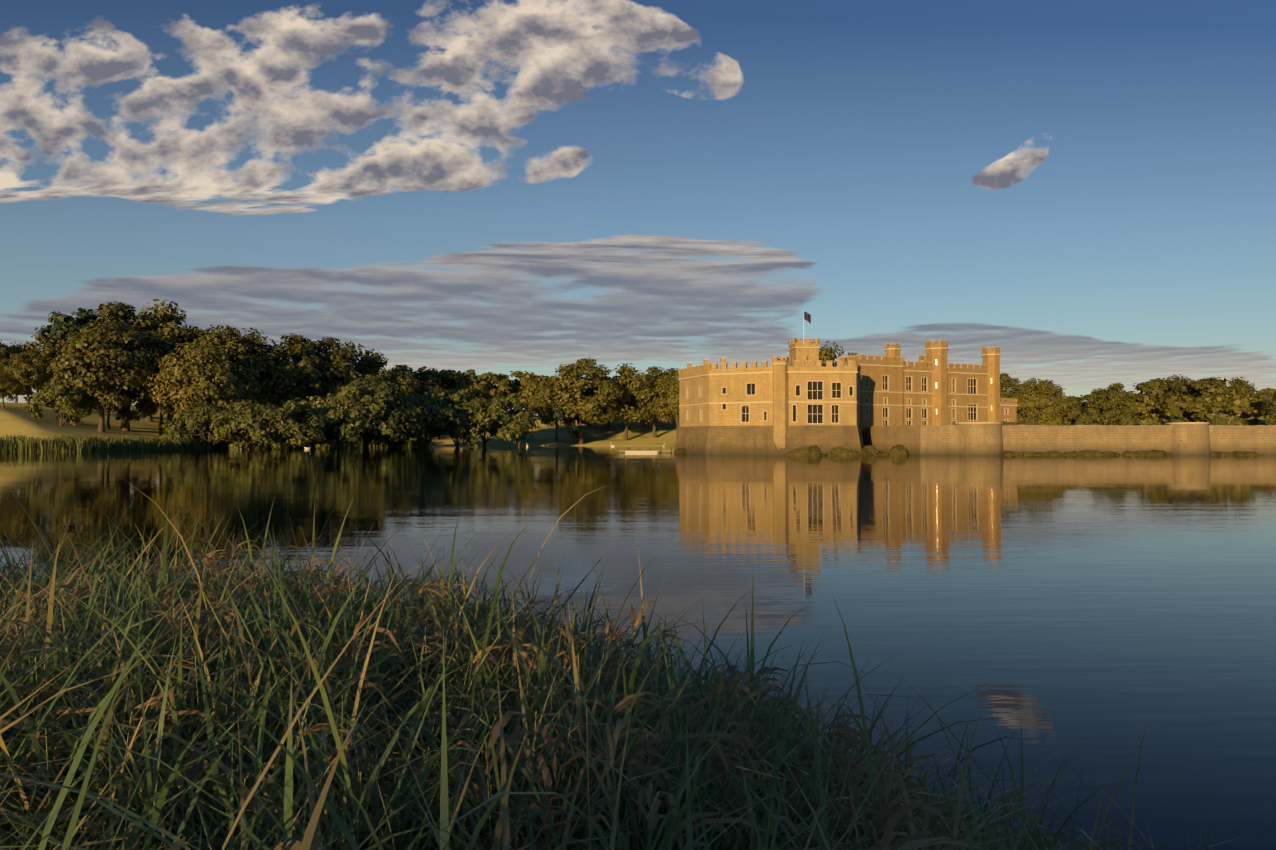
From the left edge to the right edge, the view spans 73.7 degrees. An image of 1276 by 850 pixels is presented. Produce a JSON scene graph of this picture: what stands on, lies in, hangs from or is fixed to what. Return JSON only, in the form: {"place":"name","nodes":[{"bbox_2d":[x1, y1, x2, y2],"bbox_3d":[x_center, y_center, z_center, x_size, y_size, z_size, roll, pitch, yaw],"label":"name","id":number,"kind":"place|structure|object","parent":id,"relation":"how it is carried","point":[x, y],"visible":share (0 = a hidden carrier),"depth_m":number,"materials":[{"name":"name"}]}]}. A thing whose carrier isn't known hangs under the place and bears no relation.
{"place":"outdoors","nodes":[
{"label":"outdoors","id":0,"kind":"place"},
{"bbox_2d":[0,433,417,451],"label":"reeds","id":1,"kind":"object","parent":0,"point":[98,443],"depth_m":198.58,"materials":[{"name":"green plant"}]},
{"bbox_2d":[0,402,1274,451],"bbox_3d":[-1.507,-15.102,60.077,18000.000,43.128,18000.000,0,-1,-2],"label":"terrain","id":2,"kind":"structure","parent":0,"point":[15,419],"depth_m":330.68,"materials":[{"name":"green plant"}]},
{"bbox_2d":[0,340,17,373],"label":"oak tree","id":3,"kind":"object","parent":2,"relation":"on","point":[5,354],"visible":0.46,"depth_m":296.91,"materials":[{"name":"green plant"}]},
{"bbox_2d":[0,371,23,407],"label":"oak tree","id":4,"kind":"object","parent":2,"relation":"on","point":[10,386],"visible":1,"depth_m":255.94,"materials":[{"name":"green plant"}]},
{"bbox_2d":[4,386,38,402],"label":"tree","id":5,"kind":"object","parent":2,"relation":"on","point":[16,401],"depth_m":510.92,"materials":[{"name":"green plant"}]},
{"bbox_2d":[4,350,53,403],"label":"oak tree","id":6,"kind":"object","parent":2,"relation":"on","point":[23,369],"visible":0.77,"depth_m":283.29,"materials":[{"name":"green plant"}]},
{"bbox_2d":[5,331,67,404],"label":"oak tree","id":7,"kind":"object","parent":2,"relation":"on","point":[48,352],"visible":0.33,"depth_m":307.78,"materials":[{"name":"green plant"}]},
{"bbox_2d":[22,387,56,400],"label":"tree","id":8,"kind":"object","parent":2,"relation":"on","point":[32,392],"visible":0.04,"depth_m":585.14,"materials":[{"name":"green plant"}]},
{"bbox_2d":[25,376,94,425],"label":"willow tree","id":9,"kind":"object","parent":2,"relation":"on","point":[77,403],"visible":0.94,"depth_m":238.63,"materials":[{"name":"green plant"}]},
{"bbox_2d":[34,307,107,423],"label":"oak tree","id":10,"kind":"object","parent":2,"relation":"on","point":[64,326],"visible":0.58,"depth_m":248.56,"materials":[{"name":"green plant"}]},
{"bbox_2d":[46,319,163,431],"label":"oak tree","id":11,"kind":"object","parent":2,"relation":"on","point":[75,369],"visible":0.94,"depth_m":240.62,"materials":[{"name":"green plant"}]},
{"bbox_2d":[86,383,138,428],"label":"oak tree","id":12,"kind":"object","parent":2,"relation":"on","point":[95,400],"visible":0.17,"depth_m":256.87,"materials":[{"name":"green plant"}]},
{"bbox_2d":[60,301,183,430],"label":"oak tree","id":13,"kind":"object","parent":2,"relation":"on","point":[118,312],"visible":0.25,"depth_m":257.33,"materials":[{"name":"green plant"}]},
{"bbox_2d":[124,311,172,421],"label":"oak tree","id":14,"kind":"object","parent":2,"relation":"on","point":[149,418],"depth_m":293.83,"materials":[{"name":"green plant"}]},
{"bbox_2d":[132,355,179,435],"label":"oak tree","id":15,"kind":"object","parent":2,"relation":"on","point":[147,407],"visible":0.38,"depth_m":261.95,"materials":[{"name":"green plant"}]},
{"bbox_2d":[125,299,240,432],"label":"oak tree","id":16,"kind":"object","parent":2,"relation":"on","point":[170,319],"visible":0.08,"depth_m":262.79,"materials":[{"name":"green plant"}]},
{"bbox_2d":[143,339,247,417],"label":"oak tree","id":17,"kind":"object","parent":2,"relation":"on","point":[190,364],"visible":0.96,"depth_m":246.01,"materials":[{"name":"green plant"}]},
{"bbox_2d":[163,400,246,449],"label":"willow tree","id":18,"kind":"object","parent":2,"relation":"on","point":[193,420],"visible":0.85,"depth_m":218.78,"materials":[{"name":"green plant"}]},
{"bbox_2d":[192,379,236,436],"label":"oak tree","id":19,"kind":"object","parent":2,"relation":"on","point":[211,401],"depth_m":263.57,"materials":[{"name":"green plant"}]},
{"bbox_2d":[175,324,275,402],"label":"oak tree","id":20,"kind":"object","parent":2,"relation":"on","point":[251,381],"visible":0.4,"depth_m":270.33,"materials":[{"name":"green plant"}]},
{"bbox_2d":[204,399,299,449],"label":"willow tree","id":21,"kind":"object","parent":2,"relation":"on","point":[248,421],"visible":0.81,"depth_m":220.51,"materials":[{"name":"green plant"}]},
{"bbox_2d":[228,327,303,434],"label":"oak tree","id":22,"kind":"object","parent":2,"relation":"on","point":[271,392],"visible":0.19,"depth_m":280.10,"materials":[{"name":"green plant"}]},
{"bbox_2d":[245,400,329,448],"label":"willow tree","id":23,"kind":"object","parent":2,"relation":"on","point":[306,427],"visible":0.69,"depth_m":227.78,"materials":[{"name":"green plant"}]},
{"bbox_2d":[246,333,335,410],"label":"oak tree","id":24,"kind":"object","parent":2,"relation":"on","point":[297,347],"visible":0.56,"depth_m":287.72,"materials":[{"name":"green plant"}]},
{"bbox_2d":[291,336,356,402],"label":"oak tree","id":25,"kind":"object","parent":2,"relation":"on","point":[333,357],"visible":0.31,"depth_m":301.62,"materials":[{"name":"green plant"}]},
{"bbox_2d":[291,392,380,448],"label":"willow tree","id":26,"kind":"object","parent":2,"relation":"on","point":[331,409],"visible":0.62,"depth_m":242.79,"materials":[{"name":"green plant"}]},
{"bbox_2d":[321,341,396,396],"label":"oak tree","id":27,"kind":"object","parent":2,"relation":"on","point":[347,377],"visible":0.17,"depth_m":310.87,"materials":[{"name":"green plant"}]},
{"bbox_2d":[320,377,420,447],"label":"willow tree","id":28,"kind":"object","parent":2,"relation":"on","point":[369,393],"visible":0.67,"depth_m":253.02,"materials":[{"name":"green plant"}]},
{"bbox_2d":[343,351,420,396],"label":"oak tree","id":29,"kind":"object","parent":2,"relation":"on","point":[403,382],"visible":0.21,"depth_m":323.45,"materials":[{"name":"green plant"}]},
{"bbox_2d":[353,390,437,447],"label":"willow tree","id":30,"kind":"object","parent":2,"relation":"on","point":[420,416],"visible":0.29,"depth_m":263.38,"materials":[{"name":"green plant"}]},
{"bbox_2d":[383,370,423,396],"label":"tree","id":31,"kind":"object","parent":2,"relation":"on","point":[411,372],"depth_m":345.53,"materials":[{"name":"green plant"}]},
{"bbox_2d":[389,364,441,388],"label":"tree","id":32,"kind":"object","parent":2,"relation":"on","point":[428,374],"visible":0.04,"depth_m":367.94,"materials":[{"name":"green plant"}]},
{"bbox_2d":[387,391,468,446],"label":"willow tree","id":33,"kind":"object","parent":2,"relation":"on","point":[441,413],"visible":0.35,"depth_m":279.06,"materials":[{"name":"green plant"}]},
{"bbox_2d":[409,378,453,437],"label":"tree","id":34,"kind":"object","parent":2,"relation":"on","point":[427,386],"visible":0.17,"depth_m":337.05,"materials":[{"name":"green plant"}]},
{"bbox_2d":[418,369,468,396],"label":"tree","id":35,"kind":"object","parent":2,"relation":"on","point":[448,377],"visible":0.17,"depth_m":375.35,"materials":[{"name":"green plant"}]},
{"bbox_2d":[427,389,493,446],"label":"willow tree","id":36,"kind":"object","parent":2,"relation":"on","point":[460,397],"visible":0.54,"depth_m":288.51,"materials":[{"name":"green plant"}]},
{"bbox_2d":[439,369,492,399],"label":"tree","id":37,"kind":"object","parent":2,"relation":"on","point":[473,384],"visible":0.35,"depth_m":379.77,"materials":[{"name":"green plant"}]},
{"bbox_2d":[470,372,518,408],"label":"tree","id":38,"kind":"object","parent":2,"relation":"on","point":[500,382],"visible":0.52,"depth_m":386.68,"materials":[{"name":"green plant"}]},
{"bbox_2d":[451,393,539,446],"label":"willow tree","id":39,"kind":"object","parent":2,"relation":"on","point":[517,428],"visible":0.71,"depth_m":294.89,"materials":[{"name":"green plant"}]},
{"bbox_2d":[490,371,537,414],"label":"tree","id":40,"kind":"object","parent":2,"relation":"on","point":[518,386],"visible":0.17,"depth_m":399.53,"materials":[{"name":"green plant"}]},
{"bbox_2d":[513,409,526,445],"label":"pine tree","id":41,"kind":"object","parent":2,"relation":"on","point":[517,412],"visible":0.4,"depth_m":309.32,"materials":[{"name":"green plant"}]},
{"bbox_2d":[518,375,548,423],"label":"tree","id":42,"kind":"object","parent":2,"relation":"on","point":[528,393],"visible":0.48,"depth_m":386.36,"materials":[{"name":"green plant"}]},
{"bbox_2d":[527,381,580,441],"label":"oak tree","id":43,"kind":"object","parent":2,"relation":"on","point":[536,406],"visible":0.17,"depth_m":341.99,"materials":[{"name":"green plant"}]},
{"bbox_2d":[553,407,563,445],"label":"pine tree","id":44,"kind":"object","parent":2,"relation":"on","point":[557,414],"visible":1,"depth_m":322.72,"materials":[{"name":"green plant"}]},
{"bbox_2d":[534,357,626,443],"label":"oak tree","id":45,"kind":"object","parent":2,"relation":"on","point":[588,406],"visible":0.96,"depth_m":329.40,"materials":[{"name":"green plant"}]},
{"bbox_2d":[579,374,627,429],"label":"tree","id":46,"kind":"object","parent":2,"relation":"on","point":[607,424],"visible":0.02,"depth_m":378.95,"materials":[{"name":"green plant"}]},
{"bbox_2d":[0,480,1251,849],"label":"reeds","id":47,"kind":"object","parent":2,"relation":"on","point":[214,706],"visible":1,"depth_m":1.89,"materials":[{"name":"green plant"}]},
{"bbox_2d":[590,363,662,439],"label":"oak tree","id":48,"kind":"object","parent":2,"relation":"on","point":[637,388],"visible":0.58,"depth_m":344.80,"materials":[{"name":"green plant"}]},
{"bbox_2d":[624,366,678,437],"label":"oak tree","id":49,"kind":"object","parent":2,"relation":"on","point":[654,370],"visible":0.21,"depth_m":357.72,"materials":[{"name":"green plant"}]},
{"bbox_2d":[646,371,678,438],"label":"oak tree","id":50,"kind":"object","parent":2,"relation":"on","point":[667,387],"visible":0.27,"depth_m":347.09,"materials":[{"name":"green plant"}]},
{"bbox_2d":[819,341,844,363],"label":"oak tree","id":51,"kind":"object","parent":2,"relation":"on","point":[825,354],"visible":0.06,"depth_m":230.85,"materials":[{"name":"green plant"}]},
{"bbox_2d":[1016,379,1075,424],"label":"oak tree","id":52,"kind":"object","parent":2,"relation":"on","point":[1055,419],"visible":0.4,"depth_m":358.78,"materials":[{"name":"green plant"}]},
{"bbox_2d":[1059,395,1089,424],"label":"tree","id":53,"kind":"object","parent":2,"relation":"on","point":[1078,408],"visible":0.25,"depth_m":393.98,"materials":[{"name":"green plant"}]},
{"bbox_2d":[1061,394,1102,424],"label":"tree","id":54,"kind":"object","parent":2,"relation":"on","point":[1086,398],"visible":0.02,"depth_m":410.30,"materials":[{"name":"green plant"}]},
{"bbox_2d":[1083,383,1139,424],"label":"oak tree","id":55,"kind":"object","parent":2,"relation":"on","point":[1097,410],"visible":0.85,"depth_m":349.27,"materials":[{"name":"green plant"}]},
{"bbox_2d":[1109,391,1160,424],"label":"tree","id":56,"kind":"object","parent":2,"relation":"on","point":[1142,409],"visible":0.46,"depth_m":394.21,"materials":[{"name":"green plant"}]},
{"bbox_2d":[1128,378,1184,421],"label":"tree","id":57,"kind":"object","parent":2,"relation":"on","point":[1154,387],"visible":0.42,"depth_m":400.79,"materials":[{"name":"green plant"}]},
{"bbox_2d":[1144,374,1192,420],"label":"oak tree","id":58,"kind":"object","parent":2,"relation":"on","point":[1176,379],"depth_m":409.61,"materials":[{"name":"green plant"}]},
{"bbox_2d":[1155,377,1244,421],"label":"tree","id":59,"kind":"object","parent":2,"relation":"on","point":[1172,406],"visible":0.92,"depth_m":379.16,"materials":[{"name":"green plant"}]},
{"bbox_2d":[1191,385,1258,424],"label":"tree","id":60,"kind":"object","parent":2,"relation":"on","point":[1242,408],"visible":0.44,"depth_m":373.48,"materials":[{"name":"green plant"}]},
{"bbox_2d":[1216,377,1270,420],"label":"oak tree","id":61,"kind":"object","parent":2,"relation":"on","point":[1255,400],"visible":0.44,"depth_m":407.84,"materials":[{"name":"green plant"}]},
{"bbox_2d":[1237,396,1271,424],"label":"tree","id":62,"kind":"object","parent":2,"relation":"on","point":[1255,420],"visible":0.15,"depth_m":412.40,"materials":[{"name":"green plant"}]},
{"bbox_2d":[1256,388,1275,405],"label":"tree","id":63,"kind":"object","parent":2,"relation":"on","point":[1269,391],"visible":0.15,"depth_m":414.73,"materials":[{"name":"green plant"}]},
{"bbox_2d":[1259,392,1275,424],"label":"oak tree","id":64,"kind":"object","parent":2,"relation":"on","point":[1270,412],"visible":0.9,"depth_m":366.51,"materials":[{"name":"green plant"}]},
{"bbox_2d":[0,446,1275,849],"bbox_3d":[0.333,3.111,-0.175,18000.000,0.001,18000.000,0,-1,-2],"label":"lake water","id":65,"kind":"structure","parent":0,"point":[1090,614],"depth_m":21.58,"materials":[{"name":"blue liquid"}]},
{"bbox_2d":[618,448,671,452],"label":"jetty","id":66,"kind":"object","parent":65,"relation":"on","point":[641,451],"visible":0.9,"depth_m":174.40,"materials":[{"name":"grey wood"}]},
{"bbox_2d":[675,448,686,453],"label":"shrub","id":67,"kind":"object","parent":65,"relation":"in","point":[681,451],"visible":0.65,"depth_m":164.74,"materials":[{"name":"green plant"}]},
{"bbox_2d":[674,338,863,454],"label":"castle","id":68,"kind":"structure","parent":65,"relation":"in","point":[799,397],"depth_m":152.19,"materials":[{"name":"stone"}]},
{"bbox_2d":[803,310,810,342],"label":"flag","id":69,"kind":"object","parent":68,"relation":"attached to","point":[806,316],"visible":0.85,"depth_m":162.22,"materials":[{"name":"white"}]},
{"bbox_2d":[792,448,815,455],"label":"shrub","id":70,"kind":"object","parent":65,"relation":"in","point":[799,452],"visible":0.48,"depth_m":149.10,"materials":[{"name":"green plant"}]},
{"bbox_2d":[801,447,808,455],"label":"shrub","id":71,"kind":"object","parent":65,"relation":"in","point":[804,448],"visible":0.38,"depth_m":149.32,"materials":[{"name":"green plant"}]},
{"bbox_2d":[807,445,821,455],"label":"shrub","id":72,"kind":"object","parent":65,"relation":"in","point":[814,450],"visible":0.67,"depth_m":149.26,"materials":[{"name":"green plant"}]},
{"bbox_2d":[827,452,838,455],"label":"shrub","id":73,"kind":"object","parent":65,"relation":"in","point":[831,454],"visible":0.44,"depth_m":149.13,"materials":[{"name":"green plant"}]},
{"bbox_2d":[831,447,844,455],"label":"shrub","id":74,"kind":"object","parent":65,"relation":"in","point":[837,449],"visible":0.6,"depth_m":149.44,"materials":[{"name":"green plant"}]},
{"bbox_2d":[835,448,860,455],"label":"shrub","id":75,"kind":"object","parent":65,"relation":"in","point":[849,452],"visible":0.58,"depth_m":149.15,"materials":[{"name":"green plant"}]},
{"bbox_2d":[862,448,871,454],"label":"shrub","id":76,"kind":"object","parent":65,"relation":"in","point":[865,451],"visible":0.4,"depth_m":150.85,"materials":[{"name":"green plant"}]},
{"bbox_2d":[863,445,877,454],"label":"shrub","id":77,"kind":"object","parent":65,"relation":"in","point":[873,449],"visible":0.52,"depth_m":151.62,"materials":[{"name":"green plant"}]},
{"bbox_2d":[874,452,889,454],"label":"shrub","id":78,"kind":"object","parent":65,"relation":"in","point":[882,453],"visible":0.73,"depth_m":151.40,"materials":[{"name":"green plant"}]},
{"bbox_2d":[889,444,907,454],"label":"shrub","id":79,"kind":"object","parent":65,"relation":"in","point":[900,449],"visible":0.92,"depth_m":151.47,"materials":[{"name":"green plant"}]},
{"bbox_2d":[1004,450,1015,454],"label":"shrub","id":80,"kind":"object","parent":65,"relation":"in","point":[1006,452],"visible":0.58,"depth_m":150.34,"materials":[{"name":"green plant"}]},
{"bbox_2d":[1024,451,1034,454],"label":"shrub","id":81,"kind":"object","parent":65,"relation":"in","point":[1028,453],"visible":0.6,"depth_m":150.49,"materials":[{"name":"green plant"}]},
{"bbox_2d":[1049,450,1062,454],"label":"shrub","id":82,"kind":"object","parent":65,"relation":"in","point":[1055,452],"visible":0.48,"depth_m":150.82,"materials":[{"name":"green plant"}]},
{"bbox_2d":[861,422,1275,455],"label":"curtain wall","id":83,"kind":"structure","parent":65,"relation":"in","point":[999,438],"depth_m":152.01,"materials":[{"name":"stone"}]},
{"bbox_2d":[1069,451,1084,454],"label":"shrub","id":84,"kind":"object","parent":65,"relation":"in","point":[1076,453],"visible":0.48,"depth_m":150.80,"materials":[{"name":"green plant"}]},
{"bbox_2d":[1080,449,1094,454],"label":"shrub","id":85,"kind":"object","parent":65,"relation":"in","point":[1088,452],"visible":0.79,"depth_m":150.74,"materials":[{"name":"green plant"}]},
{"bbox_2d":[1092,450,1100,454],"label":"shrub","id":86,"kind":"object","parent":65,"relation":"in","point":[1096,452],"visible":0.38,"depth_m":150.91,"materials":[{"name":"green plant"}]},
{"bbox_2d":[1104,451,1117,454],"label":"shrub","id":87,"kind":"object","parent":65,"relation":"in","point":[1109,453],"visible":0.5,"depth_m":150.88,"materials":[{"name":"green plant"}]},
{"bbox_2d":[1127,451,1142,454],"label":"shrub","id":88,"kind":"object","parent":65,"relation":"in","point":[1134,453],"visible":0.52,"depth_m":150.90,"materials":[{"name":"green plant"}]},
{"bbox_2d":[1136,450,1148,454],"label":"shrub","id":89,"kind":"object","parent":65,"relation":"in","point":[1143,452],"visible":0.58,"depth_m":151.14,"materials":[{"name":"green plant"}]},
{"bbox_2d":[1156,450,1168,454],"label":"shrub","id":90,"kind":"object","parent":65,"relation":"in","point":[1161,452],"visible":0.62,"depth_m":151.10,"materials":[{"name":"green plant"}]},
{"bbox_2d":[1233,451,1245,454],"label":"shrub","id":91,"kind":"object","parent":65,"relation":"in","point":[1240,452],"visible":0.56,"depth_m":151.78,"materials":[{"name":"green plant"}]},
{"bbox_2d":[1250,451,1262,454],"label":"shrub","id":92,"kind":"object","parent":65,"relation":"in","point":[1254,453],"visible":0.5,"depth_m":151.80,"materials":[{"name":"green plant"}]},
{"bbox_2d":[0,0,1275,417],"label":"sky","id":93,"kind":"structure","parent":0,"point":[1082,191],"materials":[{"name":"blue"}]},
{"label":"island lawn","id":94,"kind":"structure","parent":0,"visible":0},
{"bbox_2d":[821,340,1017,430],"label":"castle","id":95,"kind":"structure","parent":94,"relation":"on","point":[930,388],"depth_m":180.96,"materials":[{"name":"stone"}]},
{"bbox_2d":[1000,373,1027,413],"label":"oak tree","id":96,"kind":"object","parent":94,"relation":"on","point":[1008,383],"visible":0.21,"depth_m":263.61,"materials":[{"name":"green plant"}]},
{"bbox_2d":[1022,420,1035,424],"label":"shrub","id":97,"kind":"object","parent":94,"relation":"on","point":[1028,422],"visible":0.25,"depth_m":181.85,"materials":[{"name":"green plant"}]},
{"bbox_2d":[1005,378,1063,421],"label":"oak tree","id":98,"kind":"object","parent":94,"relation":"on","point":[1026,396],"visible":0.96,"depth_m":250.15,"materials":[{"name":"green plant"}]},
{"bbox_2d":[1075,413,1093,424],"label":"shrub","id":99,"kind":"object","parent":94,"relation":"on","point":[1084,418],"visible":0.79,"depth_m":242.75,"materials":[{"name":"green plant"}]},
{"bbox_2d":[1119,415,1134,424],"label":"shrub","id":100,"kind":"object","parent":94,"relation":"on","point":[1125,420],"visible":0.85,"depth_m":239.40,"materials":[{"name":"green plant"}]},
{"bbox_2d":[1171,418,1185,422],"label":"shrub","id":101,"kind":"object","parent":94,"relation":"on","point":[1175,420],"visible":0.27,"depth_m":236.28,"materials":[{"name":"green plant"}]},
{"bbox_2d":[1209,416,1226,424],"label":"shrub","id":102,"kind":"object","parent":94,"relation":"on","point":[1216,420],"visible":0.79,"depth_m":231.87,"materials":[{"name":"green plant"}]}
]}

